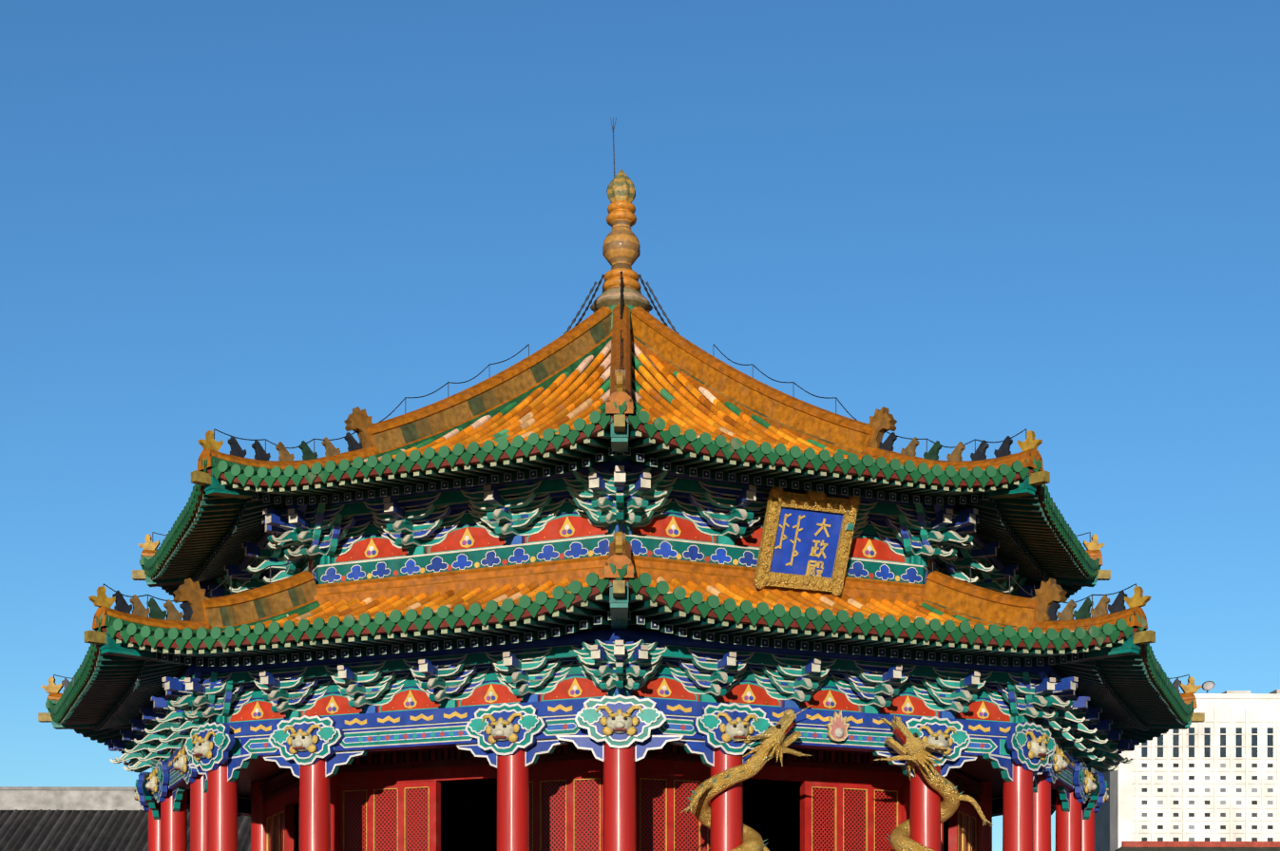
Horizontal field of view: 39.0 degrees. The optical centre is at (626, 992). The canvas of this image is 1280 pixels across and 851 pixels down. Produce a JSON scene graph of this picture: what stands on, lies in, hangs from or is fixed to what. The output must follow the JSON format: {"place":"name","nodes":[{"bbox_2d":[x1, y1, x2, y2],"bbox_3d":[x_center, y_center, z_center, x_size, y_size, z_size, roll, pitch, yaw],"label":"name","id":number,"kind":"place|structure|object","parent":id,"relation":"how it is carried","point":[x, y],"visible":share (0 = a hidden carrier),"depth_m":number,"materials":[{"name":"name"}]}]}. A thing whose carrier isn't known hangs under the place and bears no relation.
{"place":"outdoors","nodes":[
{"label":"outdoors","id":0,"kind":"place"},
{"bbox_2d":[0,786,250,850],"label":"grey hall roof","id":1,"kind":"structure","parent":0,"point":[73,818],"depth_m":64.55,"materials":[{"name":"tile"}]},
{"bbox_2d":[38,304,1204,725],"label":"roof ridges","id":2,"kind":"object","parent":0,"point":[648,334],"visible":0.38,"depth_m":30.19,"materials":[{"name":"orange ceramic"}]},
{"bbox_2d":[45,340,1193,738],"bbox_3d":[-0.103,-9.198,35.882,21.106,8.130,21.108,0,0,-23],"label":"roof tiles","id":3,"kind":"object","parent":2,"relation":"on","point":[678,407],"visible":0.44,"depth_m":28.46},
{"bbox_2d":[52,430,1190,745],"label":"rafters","id":4,"kind":"object","parent":2,"relation":"attached to","point":[1117,687],"visible":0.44,"depth_m":28.53,"materials":[{"name":"paint"}]},
{"bbox_2d":[590,117,652,329],"bbox_3d":[-0.103,-15.273,35.882,1.168,4.481,1.168,0,0,44],"label":"finial","id":5,"kind":"object","parent":2,"relation":"on","point":[620,249],"visible":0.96,"depth_m":35.64,"materials":[{"name":"ceramic"}]},
{"bbox_2d":[53,271,1189,679],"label":"chains","id":6,"kind":"object","parent":2,"relation":"attached to","point":[620,369],"visible":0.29,"depth_m":32.17,"materials":[{"name":"grey metal"}]},
{"bbox_2d":[0,0,1279,850],"label":"sky","id":7,"kind":"structure","parent":0,"point":[272,220],"materials":[{"name":"blue"}]},
{"bbox_2d":[1090,681,1279,850],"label":"office tower","id":8,"kind":"structure","parent":0,"point":[1118,819],"depth_m":438.05,"materials":[{"name":"white concrete"}]},
{"bbox_2d":[1141,727,1273,841],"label":"building windows","id":9,"kind":"structure","parent":8,"relation":"in","point":[1207,742],"depth_m":438.08,"materials":[{"name":"grey glass"}]},
{"bbox_2d":[1114,841,1279,850],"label":"low roof edge","id":10,"kind":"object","parent":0,"point":[1200,846],"depth_m":194.59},
{"label":"ground","id":11,"kind":"structure","parent":0,"visible":0},
{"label":"stone platform","id":12,"kind":"structure","parent":11,"relation":"on","visible":0},
{"bbox_2d":[293,779,948,850],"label":"dark interior","id":13,"kind":"object","parent":12,"relation":"on","point":[771,814],"visible":0.04,"depth_m":31.18,"materials":[{"name":"black"}]},
{"bbox_2d":[259,743,983,850],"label":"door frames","id":14,"kind":"structure","parent":12,"relation":"on","point":[569,764],"depth_m":30.12,"materials":[{"name":"paint"}]},
{"bbox_2d":[267,779,974,850],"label":"lattice doors","id":15,"kind":"structure","parent":14,"relation":"in","point":[587,816],"depth_m":30.18,"materials":[{"name":"red wood"}]},
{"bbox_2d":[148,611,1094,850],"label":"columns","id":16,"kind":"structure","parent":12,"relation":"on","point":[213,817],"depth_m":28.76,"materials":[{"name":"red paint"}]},
{"bbox_2d":[135,694,1107,820],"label":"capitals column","id":17,"kind":"structure","parent":16,"relation":"attached to","point":[533,725],"depth_m":28.35,"materials":[{"name":"paint"}]},
{"bbox_2d":[133,706,1108,803],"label":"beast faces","id":18,"kind":"object","parent":17,"relation":"attached to","point":[618,721],"visible":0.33,"depth_m":28.29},
{"bbox_2d":[152,534,1092,817],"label":"painted beams","id":19,"kind":"structure","parent":16,"relation":"attached to","point":[410,730],"depth_m":28.88,"materials":[{"name":"blue paint"}]},
{"bbox_2d":[105,460,1137,772],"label":"brackets","id":20,"kind":"object","parent":19,"relation":"attached to","point":[611,497],"visible":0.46,"depth_m":28.75,"materials":[{"name":"paint"}]},
{"bbox_2d":[753,485,860,596],"bbox_3d":[2.917,-7.285,29.175,1.734,1.528,1.226,0,0,-1],"label":"plaque frame","id":21,"kind":"object","parent":20,"relation":"attached to","point":[778,498],"visible":0.96,"depth_m":29.10,"materials":[{"name":"gold metal"}]},
{"bbox_2d":[769,506,843,577],"bbox_3d":[2.887,-7.300,29.236,1.617,1.298,1.114,0,0,-1],"label":"plaque panel","id":22,"kind":"object","parent":21,"relation":"in","point":[806,537],"visible":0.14,"depth_m":29.20,"materials":[{"name":"blue paint"}]},
{"bbox_2d":[774,514,830,576],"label":"plaque letters","id":23,"kind":"object","parent":22,"relation":"attached to","point":[809,572],"visible":0.92,"depth_m":29.22,"materials":[{"name":"gold metal"}]},
{"bbox_2d":[825,709,849,742],"bbox_3d":[3.248,-4.108,27.812,0.390,0.490,0.250,0,0,-1],"label":"flaming pearl ornament","id":24,"kind":"object","parent":19,"relation":"attached to","point":[837,726],"visible":1,"depth_m":27.74,"materials":[{"name":"beige metal"}]},
{"bbox_2d":[679,705,993,850],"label":"dragon sculptures","id":25,"kind":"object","parent":16,"relation":"attached to","point":[914,747],"depth_m":27.51,"materials":[{"name":"gold metal"}]}
]}

